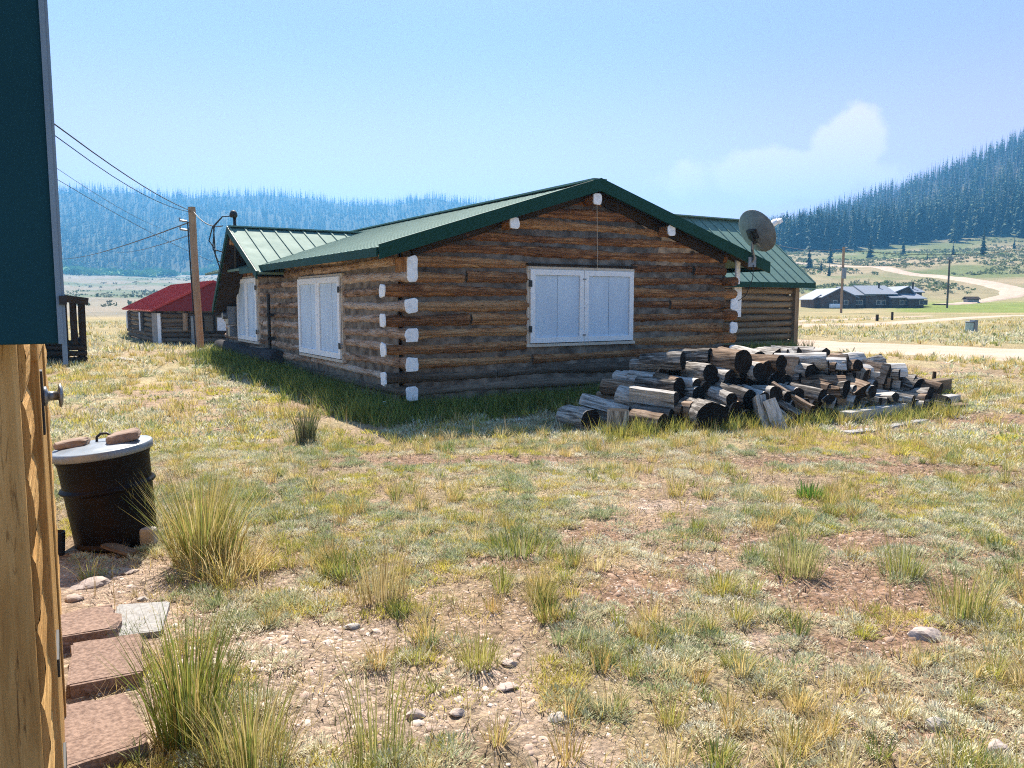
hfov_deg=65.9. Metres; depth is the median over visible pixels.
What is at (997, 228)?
spruce tree
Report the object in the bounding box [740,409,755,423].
firewood log
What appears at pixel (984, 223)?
spruce tree
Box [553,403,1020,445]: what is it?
wood chips
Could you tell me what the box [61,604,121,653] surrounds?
paving block
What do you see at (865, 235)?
spruce tree
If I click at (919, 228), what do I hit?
spruce tree
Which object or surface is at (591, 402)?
split billet
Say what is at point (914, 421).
old timber
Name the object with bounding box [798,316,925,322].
yard track
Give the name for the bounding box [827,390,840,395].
split billet
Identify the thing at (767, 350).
split billet
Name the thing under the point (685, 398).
firewood log
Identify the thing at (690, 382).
firewood log
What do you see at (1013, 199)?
spruce tree
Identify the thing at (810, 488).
weed
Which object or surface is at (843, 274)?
utility pole
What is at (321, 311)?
window
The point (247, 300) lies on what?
window
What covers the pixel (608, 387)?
firewood log
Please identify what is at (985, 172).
forest
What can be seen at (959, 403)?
old timber
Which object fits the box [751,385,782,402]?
firewood log
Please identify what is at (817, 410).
split billet
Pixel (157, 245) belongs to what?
power line
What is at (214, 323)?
window
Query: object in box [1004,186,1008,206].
spruce tree
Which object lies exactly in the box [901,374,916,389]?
split billet
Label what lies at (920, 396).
firewood log
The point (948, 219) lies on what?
spruce tree
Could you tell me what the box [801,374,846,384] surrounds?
split billet
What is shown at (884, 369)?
split billet
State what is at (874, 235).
spruce tree
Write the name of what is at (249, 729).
grass clump
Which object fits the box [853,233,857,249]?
spruce tree
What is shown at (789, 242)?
spruce tree
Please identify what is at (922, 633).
stone
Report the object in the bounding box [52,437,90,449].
flat rock
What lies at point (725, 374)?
firewood log
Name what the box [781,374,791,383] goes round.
firewood log
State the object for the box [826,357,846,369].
split billet
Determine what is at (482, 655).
grass clump
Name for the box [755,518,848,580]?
grass clump
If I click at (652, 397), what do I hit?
split billet
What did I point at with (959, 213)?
spruce tree
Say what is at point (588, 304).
window
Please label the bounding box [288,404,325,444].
weed
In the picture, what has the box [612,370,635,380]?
firewood log
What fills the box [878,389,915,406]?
firewood log
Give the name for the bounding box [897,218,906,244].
spruce tree
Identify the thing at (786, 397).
firewood log
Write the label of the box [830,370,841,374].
split billet
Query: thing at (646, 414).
firewood log
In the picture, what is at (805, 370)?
firewood log
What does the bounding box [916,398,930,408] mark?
split billet
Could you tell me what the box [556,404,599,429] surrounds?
firewood log
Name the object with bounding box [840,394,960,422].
old timber
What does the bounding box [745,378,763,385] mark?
firewood log
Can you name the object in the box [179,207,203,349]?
utility pole
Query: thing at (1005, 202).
spruce tree
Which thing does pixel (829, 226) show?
spruce tree
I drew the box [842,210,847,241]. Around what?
spruce tree
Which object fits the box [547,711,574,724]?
stone
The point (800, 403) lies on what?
split billet
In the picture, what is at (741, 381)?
firewood log
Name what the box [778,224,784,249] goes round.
spruce tree
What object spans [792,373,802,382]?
firewood log
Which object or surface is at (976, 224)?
spruce tree
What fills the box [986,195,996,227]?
spruce tree
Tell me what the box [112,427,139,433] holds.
brick piece
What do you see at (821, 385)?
split billet
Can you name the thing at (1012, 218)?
spruce tree
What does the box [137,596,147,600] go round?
stone
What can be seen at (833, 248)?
spruce tree
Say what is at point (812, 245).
spruce tree
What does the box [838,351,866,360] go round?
split billet
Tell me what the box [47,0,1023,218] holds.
sky
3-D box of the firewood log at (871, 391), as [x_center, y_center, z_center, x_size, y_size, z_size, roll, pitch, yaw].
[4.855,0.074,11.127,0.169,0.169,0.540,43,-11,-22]
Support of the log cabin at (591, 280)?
on the ground at (108, 314)
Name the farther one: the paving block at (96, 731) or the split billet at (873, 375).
the split billet at (873, 375)
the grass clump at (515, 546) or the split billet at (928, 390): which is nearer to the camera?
the grass clump at (515, 546)
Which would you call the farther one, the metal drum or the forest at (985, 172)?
the forest at (985, 172)
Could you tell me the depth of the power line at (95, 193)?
18.56 m
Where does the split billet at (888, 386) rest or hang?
on the split billet
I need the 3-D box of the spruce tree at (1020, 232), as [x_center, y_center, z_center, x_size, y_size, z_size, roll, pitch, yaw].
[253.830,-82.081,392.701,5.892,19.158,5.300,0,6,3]
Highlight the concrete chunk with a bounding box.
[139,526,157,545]
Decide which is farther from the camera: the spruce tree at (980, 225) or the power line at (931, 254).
the spruce tree at (980, 225)
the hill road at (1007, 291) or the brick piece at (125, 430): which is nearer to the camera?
the brick piece at (125, 430)
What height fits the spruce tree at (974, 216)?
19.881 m
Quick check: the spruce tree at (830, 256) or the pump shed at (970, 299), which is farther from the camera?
the spruce tree at (830, 256)
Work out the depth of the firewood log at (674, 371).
10.98 m
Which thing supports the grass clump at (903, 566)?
on the ground at (108, 314)
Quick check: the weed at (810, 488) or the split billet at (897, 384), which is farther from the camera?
the split billet at (897, 384)
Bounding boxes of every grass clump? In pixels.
[92,573,293,752]
[117,456,278,570]
[146,510,292,584]
[163,639,323,767]
[309,541,373,580]
[312,626,444,767]
[341,526,423,607]
[439,617,512,673]
[482,523,567,559]
[513,571,566,604]
[695,565,747,597]
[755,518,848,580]
[870,530,940,580]
[911,560,1010,623]
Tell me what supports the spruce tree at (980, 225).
on the ground at (108, 314)
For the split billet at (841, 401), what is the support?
on the firewood log at (840, 407)
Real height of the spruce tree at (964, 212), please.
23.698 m
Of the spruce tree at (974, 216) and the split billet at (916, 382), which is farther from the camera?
the spruce tree at (974, 216)
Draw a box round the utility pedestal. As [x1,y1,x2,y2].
[965,320,977,332]
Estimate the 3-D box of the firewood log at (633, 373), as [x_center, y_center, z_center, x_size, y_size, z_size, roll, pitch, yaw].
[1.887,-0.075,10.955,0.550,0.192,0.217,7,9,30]
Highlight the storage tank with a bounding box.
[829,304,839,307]
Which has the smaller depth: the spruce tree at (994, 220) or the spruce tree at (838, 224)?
the spruce tree at (994, 220)
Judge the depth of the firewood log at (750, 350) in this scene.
11.55 m
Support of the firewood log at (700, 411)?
on the ground at (108, 314)
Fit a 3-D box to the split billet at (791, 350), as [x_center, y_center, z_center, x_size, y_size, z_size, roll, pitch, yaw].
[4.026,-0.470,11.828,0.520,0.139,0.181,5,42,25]
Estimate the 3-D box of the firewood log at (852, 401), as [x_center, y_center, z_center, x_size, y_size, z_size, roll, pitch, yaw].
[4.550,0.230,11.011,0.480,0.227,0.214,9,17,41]
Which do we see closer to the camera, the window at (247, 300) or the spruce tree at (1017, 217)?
the window at (247, 300)
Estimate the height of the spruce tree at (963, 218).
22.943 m
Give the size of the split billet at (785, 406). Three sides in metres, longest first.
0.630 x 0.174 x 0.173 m
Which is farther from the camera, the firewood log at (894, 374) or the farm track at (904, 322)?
the farm track at (904, 322)
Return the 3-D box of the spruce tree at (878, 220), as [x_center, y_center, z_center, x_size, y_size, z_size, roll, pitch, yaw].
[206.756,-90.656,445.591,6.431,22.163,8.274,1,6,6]
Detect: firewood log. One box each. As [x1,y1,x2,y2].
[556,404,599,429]
[596,391,613,398]
[596,410,606,423]
[600,378,634,395]
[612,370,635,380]
[614,385,640,405]
[627,370,668,379]
[628,409,668,431]
[629,359,669,372]
[631,404,673,421]
[634,376,679,392]
[638,351,685,370]
[647,405,682,416]
[652,372,684,391]
[655,368,667,373]
[668,348,711,363]
[668,370,679,374]
[671,375,701,386]
[673,413,681,427]
[677,400,692,419]
[679,391,683,399]
[680,362,717,382]
[680,396,694,402]
[683,386,703,398]
[687,398,728,430]
[700,380,710,391]
[704,397,743,414]
[707,385,736,405]
[710,348,751,372]
[710,376,719,385]
[714,381,755,407]
[716,367,734,382]
[719,375,737,384]
[728,411,739,420]
[731,345,764,353]
[735,373,746,378]
[737,378,745,384]
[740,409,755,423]
[742,384,768,398]
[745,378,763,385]
[746,361,765,380]
[751,354,786,371]
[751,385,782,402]
[753,361,774,378]
[763,372,781,385]
[768,385,794,402]
[774,352,825,368]
[775,369,785,376]
[778,383,803,397]
[781,349,788,352]
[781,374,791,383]
[789,382,826,404]
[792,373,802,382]
[794,363,814,377]
[809,400,818,408]
[829,362,836,371]
[835,405,849,413]
[846,394,858,408]
[848,385,856,394]
[858,403,867,407]
[865,385,876,397]
[868,379,877,387]
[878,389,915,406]
[890,369,901,379]
[894,391,928,400]
[913,400,924,412]
[917,376,942,393]
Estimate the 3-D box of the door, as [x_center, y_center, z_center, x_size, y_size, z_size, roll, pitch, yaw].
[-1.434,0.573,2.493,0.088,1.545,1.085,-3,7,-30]
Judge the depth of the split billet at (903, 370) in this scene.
11.61 m
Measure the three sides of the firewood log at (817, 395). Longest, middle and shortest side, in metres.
0.480 x 0.227 x 0.214 m
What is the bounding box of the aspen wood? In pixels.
[62,259,219,277]
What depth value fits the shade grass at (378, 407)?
11.26 m
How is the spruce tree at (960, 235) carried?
on the ground at (108, 314)
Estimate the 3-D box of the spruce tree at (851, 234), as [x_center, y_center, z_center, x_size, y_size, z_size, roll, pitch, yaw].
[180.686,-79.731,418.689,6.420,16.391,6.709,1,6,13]
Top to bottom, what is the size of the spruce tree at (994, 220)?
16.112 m
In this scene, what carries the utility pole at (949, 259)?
on the ground at (108, 314)
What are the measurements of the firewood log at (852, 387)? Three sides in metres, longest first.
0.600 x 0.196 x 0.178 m
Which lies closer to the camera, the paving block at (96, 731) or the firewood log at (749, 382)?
the paving block at (96, 731)
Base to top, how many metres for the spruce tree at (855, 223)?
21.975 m
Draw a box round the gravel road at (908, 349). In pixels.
[797,339,1023,361]
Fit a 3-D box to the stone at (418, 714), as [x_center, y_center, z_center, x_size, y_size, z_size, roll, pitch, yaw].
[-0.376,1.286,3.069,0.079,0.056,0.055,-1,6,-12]
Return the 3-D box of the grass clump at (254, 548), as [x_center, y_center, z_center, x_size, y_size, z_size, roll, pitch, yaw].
[-1.703,0.958,4.691,0.942,0.376,0.890,-6,8,-44]
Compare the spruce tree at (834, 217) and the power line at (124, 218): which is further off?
the spruce tree at (834, 217)
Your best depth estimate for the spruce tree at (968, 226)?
411.74 m
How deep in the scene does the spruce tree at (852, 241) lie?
415.41 m
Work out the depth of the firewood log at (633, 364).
11.04 m
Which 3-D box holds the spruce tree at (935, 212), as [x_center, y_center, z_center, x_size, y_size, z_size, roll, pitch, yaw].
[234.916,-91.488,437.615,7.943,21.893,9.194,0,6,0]
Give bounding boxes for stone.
[64,594,83,602]
[69,576,110,589]
[108,567,138,574]
[115,601,169,637]
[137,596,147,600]
[343,623,359,629]
[406,708,425,719]
[449,708,465,716]
[496,682,518,691]
[500,659,517,666]
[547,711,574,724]
[907,626,941,640]
[925,716,951,732]
[988,738,1011,754]
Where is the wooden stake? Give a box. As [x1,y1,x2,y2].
[932,371,936,378]
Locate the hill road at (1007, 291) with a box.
[796,262,1023,304]
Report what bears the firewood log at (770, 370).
on the firewood log at (776, 377)
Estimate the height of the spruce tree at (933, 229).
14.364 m
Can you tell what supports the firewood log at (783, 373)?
on the firewood log at (776, 377)
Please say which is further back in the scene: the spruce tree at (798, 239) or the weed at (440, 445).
the spruce tree at (798, 239)
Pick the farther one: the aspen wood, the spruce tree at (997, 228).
the aspen wood
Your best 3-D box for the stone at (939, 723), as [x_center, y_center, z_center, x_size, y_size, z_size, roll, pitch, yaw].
[1.602,1.285,2.977,0.108,0.062,0.078,-1,6,-14]
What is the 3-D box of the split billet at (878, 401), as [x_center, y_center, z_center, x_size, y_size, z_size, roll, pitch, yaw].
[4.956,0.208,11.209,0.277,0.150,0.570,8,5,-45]
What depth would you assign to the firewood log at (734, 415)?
10.19 m
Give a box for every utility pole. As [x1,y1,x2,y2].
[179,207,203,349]
[840,247,846,312]
[946,257,953,307]
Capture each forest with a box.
[58,179,498,270]
[766,129,1023,237]
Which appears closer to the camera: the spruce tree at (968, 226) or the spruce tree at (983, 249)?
the spruce tree at (983, 249)
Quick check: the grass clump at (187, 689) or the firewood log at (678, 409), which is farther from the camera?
the firewood log at (678, 409)
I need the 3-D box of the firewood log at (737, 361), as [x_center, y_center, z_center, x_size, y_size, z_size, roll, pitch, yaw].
[2.957,-0.323,10.873,0.338,0.326,0.600,-3,5,-30]
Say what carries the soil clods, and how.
on the ground at (108, 314)
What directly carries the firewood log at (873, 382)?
on the firewood log at (907, 398)
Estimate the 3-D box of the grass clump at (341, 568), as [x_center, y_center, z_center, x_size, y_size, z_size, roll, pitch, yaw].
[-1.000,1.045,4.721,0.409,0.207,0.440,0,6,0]
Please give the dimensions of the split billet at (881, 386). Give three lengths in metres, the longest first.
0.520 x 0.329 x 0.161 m
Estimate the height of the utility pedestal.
0.677 m
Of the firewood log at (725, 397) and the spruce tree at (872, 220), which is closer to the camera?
the firewood log at (725, 397)
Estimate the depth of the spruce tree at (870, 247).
339.85 m
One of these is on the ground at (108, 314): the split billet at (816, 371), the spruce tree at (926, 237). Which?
the spruce tree at (926, 237)
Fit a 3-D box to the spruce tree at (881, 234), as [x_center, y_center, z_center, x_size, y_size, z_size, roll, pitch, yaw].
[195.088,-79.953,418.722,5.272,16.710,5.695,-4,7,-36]
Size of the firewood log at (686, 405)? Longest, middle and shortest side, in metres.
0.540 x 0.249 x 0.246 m
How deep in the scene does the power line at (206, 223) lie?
20.25 m
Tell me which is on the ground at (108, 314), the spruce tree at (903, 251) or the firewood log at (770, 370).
the spruce tree at (903, 251)
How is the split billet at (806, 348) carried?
on the split billet at (795, 349)
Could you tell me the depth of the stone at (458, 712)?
3.06 m
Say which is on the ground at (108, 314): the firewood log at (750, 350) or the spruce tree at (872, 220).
the spruce tree at (872, 220)
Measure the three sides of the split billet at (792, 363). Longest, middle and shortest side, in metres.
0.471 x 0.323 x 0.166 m
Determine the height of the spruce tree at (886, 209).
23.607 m
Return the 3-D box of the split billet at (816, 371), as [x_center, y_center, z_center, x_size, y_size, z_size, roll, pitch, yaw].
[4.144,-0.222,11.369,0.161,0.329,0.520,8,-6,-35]
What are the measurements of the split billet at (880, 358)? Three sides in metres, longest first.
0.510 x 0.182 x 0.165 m
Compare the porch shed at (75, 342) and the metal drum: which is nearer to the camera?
the metal drum
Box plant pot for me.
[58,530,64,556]
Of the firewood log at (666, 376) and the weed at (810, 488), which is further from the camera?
the firewood log at (666, 376)
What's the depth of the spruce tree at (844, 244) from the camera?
429.41 m
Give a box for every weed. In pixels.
[129,472,172,524]
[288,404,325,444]
[434,440,462,453]
[787,477,832,499]
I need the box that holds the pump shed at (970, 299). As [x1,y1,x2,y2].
[962,297,980,301]
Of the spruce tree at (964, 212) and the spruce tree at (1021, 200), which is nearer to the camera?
the spruce tree at (1021, 200)
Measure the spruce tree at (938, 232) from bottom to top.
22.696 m
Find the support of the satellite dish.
attached to the log cabin at (591, 280)
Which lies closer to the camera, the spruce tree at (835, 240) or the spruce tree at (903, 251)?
the spruce tree at (903, 251)
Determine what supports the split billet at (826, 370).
on the firewood log
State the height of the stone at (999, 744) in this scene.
0.064 m
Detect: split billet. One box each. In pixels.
[579,393,629,411]
[629,386,678,407]
[752,394,770,427]
[755,347,780,354]
[763,397,786,429]
[764,346,794,352]
[770,381,814,415]
[771,345,801,352]
[778,399,803,422]
[780,408,793,424]
[785,356,799,377]
[794,381,831,389]
[797,346,814,349]
[800,383,839,391]
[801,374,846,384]
[802,348,829,355]
[810,362,818,374]
[812,404,821,415]
[819,361,829,374]
[821,394,834,404]
[822,397,837,408]
[826,354,850,371]
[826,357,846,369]
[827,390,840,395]
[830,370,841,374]
[834,381,850,398]
[835,396,846,405]
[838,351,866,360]
[838,362,848,370]
[841,374,870,397]
[847,372,855,377]
[848,359,862,370]
[851,367,869,381]
[860,397,869,403]
[862,359,891,383]
[863,363,907,376]
[867,354,886,362]
[867,396,881,405]
[870,372,879,378]
[875,392,898,401]
[876,389,901,401]
[878,383,884,389]
[881,397,890,404]
[884,377,892,390]
[892,380,902,388]
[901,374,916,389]
[901,387,933,398]
[902,377,923,388]
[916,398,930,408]
[931,398,949,410]
[932,393,950,403]
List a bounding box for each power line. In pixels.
[54,123,190,210]
[55,135,189,211]
[57,168,158,227]
[59,180,211,261]
[68,222,188,258]
[95,235,189,252]
[193,211,222,226]
[841,249,1019,254]
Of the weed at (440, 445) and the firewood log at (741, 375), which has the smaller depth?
the weed at (440, 445)
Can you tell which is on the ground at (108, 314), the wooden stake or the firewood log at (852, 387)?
the wooden stake
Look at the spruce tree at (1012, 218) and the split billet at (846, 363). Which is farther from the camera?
the spruce tree at (1012, 218)
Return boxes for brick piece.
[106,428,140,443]
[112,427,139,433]
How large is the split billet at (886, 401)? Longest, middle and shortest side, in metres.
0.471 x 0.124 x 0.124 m
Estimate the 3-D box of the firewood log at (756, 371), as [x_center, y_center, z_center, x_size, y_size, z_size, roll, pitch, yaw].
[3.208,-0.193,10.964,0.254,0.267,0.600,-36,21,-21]
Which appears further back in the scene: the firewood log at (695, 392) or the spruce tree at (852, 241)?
the spruce tree at (852, 241)
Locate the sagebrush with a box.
[64,237,1023,306]
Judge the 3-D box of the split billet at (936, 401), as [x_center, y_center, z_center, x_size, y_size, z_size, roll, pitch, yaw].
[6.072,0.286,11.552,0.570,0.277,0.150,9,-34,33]
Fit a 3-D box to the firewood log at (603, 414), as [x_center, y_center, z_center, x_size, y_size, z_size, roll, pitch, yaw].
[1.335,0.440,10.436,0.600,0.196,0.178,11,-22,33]
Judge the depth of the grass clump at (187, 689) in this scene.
2.83 m
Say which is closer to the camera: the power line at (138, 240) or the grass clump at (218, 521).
the grass clump at (218, 521)
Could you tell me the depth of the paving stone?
3.95 m
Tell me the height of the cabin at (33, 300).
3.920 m
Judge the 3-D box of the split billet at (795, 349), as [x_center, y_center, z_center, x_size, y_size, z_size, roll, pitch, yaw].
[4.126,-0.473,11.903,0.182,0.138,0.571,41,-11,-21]
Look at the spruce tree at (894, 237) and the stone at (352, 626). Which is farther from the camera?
the spruce tree at (894, 237)
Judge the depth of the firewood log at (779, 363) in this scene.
10.92 m
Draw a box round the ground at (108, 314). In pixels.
[46,152,1023,767]
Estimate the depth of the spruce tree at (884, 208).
431.46 m
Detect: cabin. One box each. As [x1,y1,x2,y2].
[0,0,67,767]
[122,280,226,344]
[205,178,815,403]
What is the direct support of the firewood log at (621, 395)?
on the firewood log
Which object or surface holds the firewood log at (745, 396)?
on the firewood log at (746, 411)
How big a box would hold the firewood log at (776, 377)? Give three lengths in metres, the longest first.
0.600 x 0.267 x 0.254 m
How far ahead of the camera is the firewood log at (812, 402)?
10.62 m
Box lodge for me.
[799,282,927,307]
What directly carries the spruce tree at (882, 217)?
on the ground at (108, 314)
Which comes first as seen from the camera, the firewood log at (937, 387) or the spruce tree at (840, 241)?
the firewood log at (937, 387)
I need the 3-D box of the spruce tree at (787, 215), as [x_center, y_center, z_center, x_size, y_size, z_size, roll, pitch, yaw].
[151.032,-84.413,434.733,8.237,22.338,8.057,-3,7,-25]
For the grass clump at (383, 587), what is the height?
0.437 m
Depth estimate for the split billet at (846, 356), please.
11.44 m
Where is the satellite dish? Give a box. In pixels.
[718,210,782,308]
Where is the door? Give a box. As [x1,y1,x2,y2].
[25,344,66,767]
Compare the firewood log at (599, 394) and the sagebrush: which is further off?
the sagebrush
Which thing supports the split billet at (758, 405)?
on the ground at (108, 314)
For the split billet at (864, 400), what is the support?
on the split billet
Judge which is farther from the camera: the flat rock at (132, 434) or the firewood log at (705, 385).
the firewood log at (705, 385)
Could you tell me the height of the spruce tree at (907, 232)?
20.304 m
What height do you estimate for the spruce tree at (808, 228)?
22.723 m
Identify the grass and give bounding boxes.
[163,338,970,439]
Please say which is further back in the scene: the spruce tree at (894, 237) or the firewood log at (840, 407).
the spruce tree at (894, 237)
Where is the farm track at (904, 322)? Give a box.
[798,315,1023,326]
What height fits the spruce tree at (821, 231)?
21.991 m
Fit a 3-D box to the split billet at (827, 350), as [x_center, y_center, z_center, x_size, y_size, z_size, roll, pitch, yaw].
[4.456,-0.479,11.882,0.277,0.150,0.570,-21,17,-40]
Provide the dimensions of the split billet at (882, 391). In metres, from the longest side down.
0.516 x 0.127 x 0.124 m
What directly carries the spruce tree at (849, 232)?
on the ground at (108, 314)
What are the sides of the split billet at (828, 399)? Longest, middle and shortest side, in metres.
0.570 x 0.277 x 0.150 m
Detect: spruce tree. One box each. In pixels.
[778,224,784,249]
[783,212,789,231]
[783,218,796,251]
[784,220,788,240]
[791,216,796,246]
[793,210,807,250]
[794,213,802,249]
[804,209,812,247]
[805,246,812,267]
[806,217,818,251]
[809,217,818,247]
[817,208,824,248]
[820,222,831,252]
[821,212,832,251]
[827,238,832,262]
[829,227,834,251]
[832,209,837,231]
[832,219,838,251]
[836,214,840,232]
[837,223,843,250]
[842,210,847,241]
[843,223,848,245]
[845,221,851,245]
[847,207,859,245]
[847,220,854,247]
[848,224,854,248]
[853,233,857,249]
[856,209,861,244]
[858,205,869,245]
[865,235,873,257]
[870,207,876,233]
[870,208,878,244]
[874,206,887,245]
[876,206,880,226]
[876,216,889,246]
[876,220,884,247]
[883,204,887,240]
[885,203,889,235]
[887,216,892,243]
[890,219,898,243]
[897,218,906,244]
[899,206,903,224]
[901,238,905,254]
[904,210,911,242]
[908,202,916,243]
[915,201,923,241]
[921,202,925,235]
[922,213,929,241]
[922,215,931,240]
[928,199,932,226]
[930,200,943,236]
[931,214,935,238]
[933,203,943,239]
[940,198,946,235]
[943,197,952,235]
[947,200,963,241]
[949,217,959,242]
[958,204,961,230]
[960,193,968,232]
[961,198,968,233]
[962,206,973,237]
[970,201,977,235]
[972,198,981,235]
[977,210,983,235]
[980,211,986,235]
[980,227,986,254]
[983,210,992,235]
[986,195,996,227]
[989,186,995,211]
[991,206,1000,233]
[992,212,1000,234]
[999,204,1011,236]
[1002,187,1008,222]
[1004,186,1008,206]
[1007,188,1016,224]
[1009,200,1016,227]
[1010,196,1021,233]
[1011,191,1023,228]
[1016,202,1023,236]
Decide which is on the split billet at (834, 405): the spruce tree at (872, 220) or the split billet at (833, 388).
the split billet at (833, 388)
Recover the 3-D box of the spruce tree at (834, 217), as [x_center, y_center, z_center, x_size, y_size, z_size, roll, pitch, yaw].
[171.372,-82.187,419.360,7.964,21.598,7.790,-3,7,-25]
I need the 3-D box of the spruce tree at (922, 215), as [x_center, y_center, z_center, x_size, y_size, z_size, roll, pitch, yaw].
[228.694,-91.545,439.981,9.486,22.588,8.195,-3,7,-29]
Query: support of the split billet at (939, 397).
on the ground at (108, 314)
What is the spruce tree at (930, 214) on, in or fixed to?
on the ground at (108, 314)
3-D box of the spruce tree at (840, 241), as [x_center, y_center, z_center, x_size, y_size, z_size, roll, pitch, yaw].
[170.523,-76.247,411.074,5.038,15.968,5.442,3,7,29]
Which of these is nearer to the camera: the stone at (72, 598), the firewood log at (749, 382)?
the stone at (72, 598)
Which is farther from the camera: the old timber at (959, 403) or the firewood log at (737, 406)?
the old timber at (959, 403)
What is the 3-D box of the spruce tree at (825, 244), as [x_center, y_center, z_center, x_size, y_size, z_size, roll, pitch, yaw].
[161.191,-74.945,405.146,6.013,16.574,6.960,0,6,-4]
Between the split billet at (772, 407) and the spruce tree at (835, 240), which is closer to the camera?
the split billet at (772, 407)
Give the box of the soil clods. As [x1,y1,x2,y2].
[313,412,1023,751]
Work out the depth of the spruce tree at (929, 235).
427.13 m
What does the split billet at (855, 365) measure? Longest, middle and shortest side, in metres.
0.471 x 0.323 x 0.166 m
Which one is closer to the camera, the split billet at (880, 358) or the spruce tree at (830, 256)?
the split billet at (880, 358)
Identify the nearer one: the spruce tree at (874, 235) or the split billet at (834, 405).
the split billet at (834, 405)
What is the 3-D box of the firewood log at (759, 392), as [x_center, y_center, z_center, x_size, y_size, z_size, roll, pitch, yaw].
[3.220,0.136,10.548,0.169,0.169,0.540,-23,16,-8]
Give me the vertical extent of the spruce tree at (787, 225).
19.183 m
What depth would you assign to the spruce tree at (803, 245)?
412.86 m
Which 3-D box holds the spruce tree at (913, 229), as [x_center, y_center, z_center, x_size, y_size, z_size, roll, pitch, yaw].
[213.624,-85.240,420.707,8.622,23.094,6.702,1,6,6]
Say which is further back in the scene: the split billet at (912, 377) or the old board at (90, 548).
the split billet at (912, 377)
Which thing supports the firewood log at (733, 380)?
on the firewood log
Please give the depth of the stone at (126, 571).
4.72 m
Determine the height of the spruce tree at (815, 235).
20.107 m
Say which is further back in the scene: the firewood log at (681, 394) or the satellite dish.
the satellite dish
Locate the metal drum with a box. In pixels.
[52,432,157,552]
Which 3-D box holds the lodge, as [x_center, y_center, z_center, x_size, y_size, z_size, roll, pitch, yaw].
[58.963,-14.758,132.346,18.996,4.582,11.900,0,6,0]
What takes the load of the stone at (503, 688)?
on the ground at (108, 314)
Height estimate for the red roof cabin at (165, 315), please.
2.574 m
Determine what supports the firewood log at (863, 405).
on the ground at (108, 314)
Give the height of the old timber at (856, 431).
0.035 m
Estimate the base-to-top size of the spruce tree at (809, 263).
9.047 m
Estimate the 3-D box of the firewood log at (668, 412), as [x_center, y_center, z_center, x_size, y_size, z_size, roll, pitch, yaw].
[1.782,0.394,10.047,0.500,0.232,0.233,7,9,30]
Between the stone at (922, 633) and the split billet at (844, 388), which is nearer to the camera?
the stone at (922, 633)
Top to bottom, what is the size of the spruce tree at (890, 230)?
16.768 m
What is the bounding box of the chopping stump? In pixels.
[607,408,628,433]
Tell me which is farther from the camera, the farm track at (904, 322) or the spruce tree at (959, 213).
the spruce tree at (959, 213)
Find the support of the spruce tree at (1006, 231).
on the ground at (108, 314)
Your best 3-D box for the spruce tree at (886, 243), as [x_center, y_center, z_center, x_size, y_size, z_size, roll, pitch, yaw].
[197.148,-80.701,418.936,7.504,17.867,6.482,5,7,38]
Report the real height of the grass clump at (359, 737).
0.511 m
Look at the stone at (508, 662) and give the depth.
3.49 m
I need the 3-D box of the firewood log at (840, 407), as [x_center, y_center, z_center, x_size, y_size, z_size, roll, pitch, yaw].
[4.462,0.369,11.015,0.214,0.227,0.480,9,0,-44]
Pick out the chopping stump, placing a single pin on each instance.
(618, 414)
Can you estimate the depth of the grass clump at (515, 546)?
5.07 m
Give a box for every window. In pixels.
[202,314,225,332]
[236,276,261,344]
[297,273,346,362]
[526,266,634,346]
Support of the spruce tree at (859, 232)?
on the ground at (108, 314)
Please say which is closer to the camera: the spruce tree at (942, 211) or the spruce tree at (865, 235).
the spruce tree at (865, 235)
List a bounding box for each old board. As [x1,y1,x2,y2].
[78,543,129,551]
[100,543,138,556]
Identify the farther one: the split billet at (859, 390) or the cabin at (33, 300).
the split billet at (859, 390)
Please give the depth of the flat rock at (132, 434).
5.17 m
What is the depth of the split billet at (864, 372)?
11.38 m
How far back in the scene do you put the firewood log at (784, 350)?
11.64 m
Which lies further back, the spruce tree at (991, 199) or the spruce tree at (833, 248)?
the spruce tree at (991, 199)
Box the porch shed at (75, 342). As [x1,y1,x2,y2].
[45,295,88,362]
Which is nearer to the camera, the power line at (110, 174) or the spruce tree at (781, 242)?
the power line at (110, 174)
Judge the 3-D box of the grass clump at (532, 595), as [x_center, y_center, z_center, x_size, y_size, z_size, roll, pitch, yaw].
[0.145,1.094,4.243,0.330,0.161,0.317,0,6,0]
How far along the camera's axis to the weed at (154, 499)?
5.31 m
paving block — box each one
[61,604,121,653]
[64,693,150,767]
[67,633,143,698]
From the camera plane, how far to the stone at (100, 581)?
4.50 m
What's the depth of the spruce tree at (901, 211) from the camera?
455.32 m
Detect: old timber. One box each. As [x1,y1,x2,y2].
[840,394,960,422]
[843,428,874,434]
[887,419,927,427]
[929,378,951,392]
[950,402,969,408]
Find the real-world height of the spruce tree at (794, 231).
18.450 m
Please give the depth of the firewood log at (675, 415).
9.98 m
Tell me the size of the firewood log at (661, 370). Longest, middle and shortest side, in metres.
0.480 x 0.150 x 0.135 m

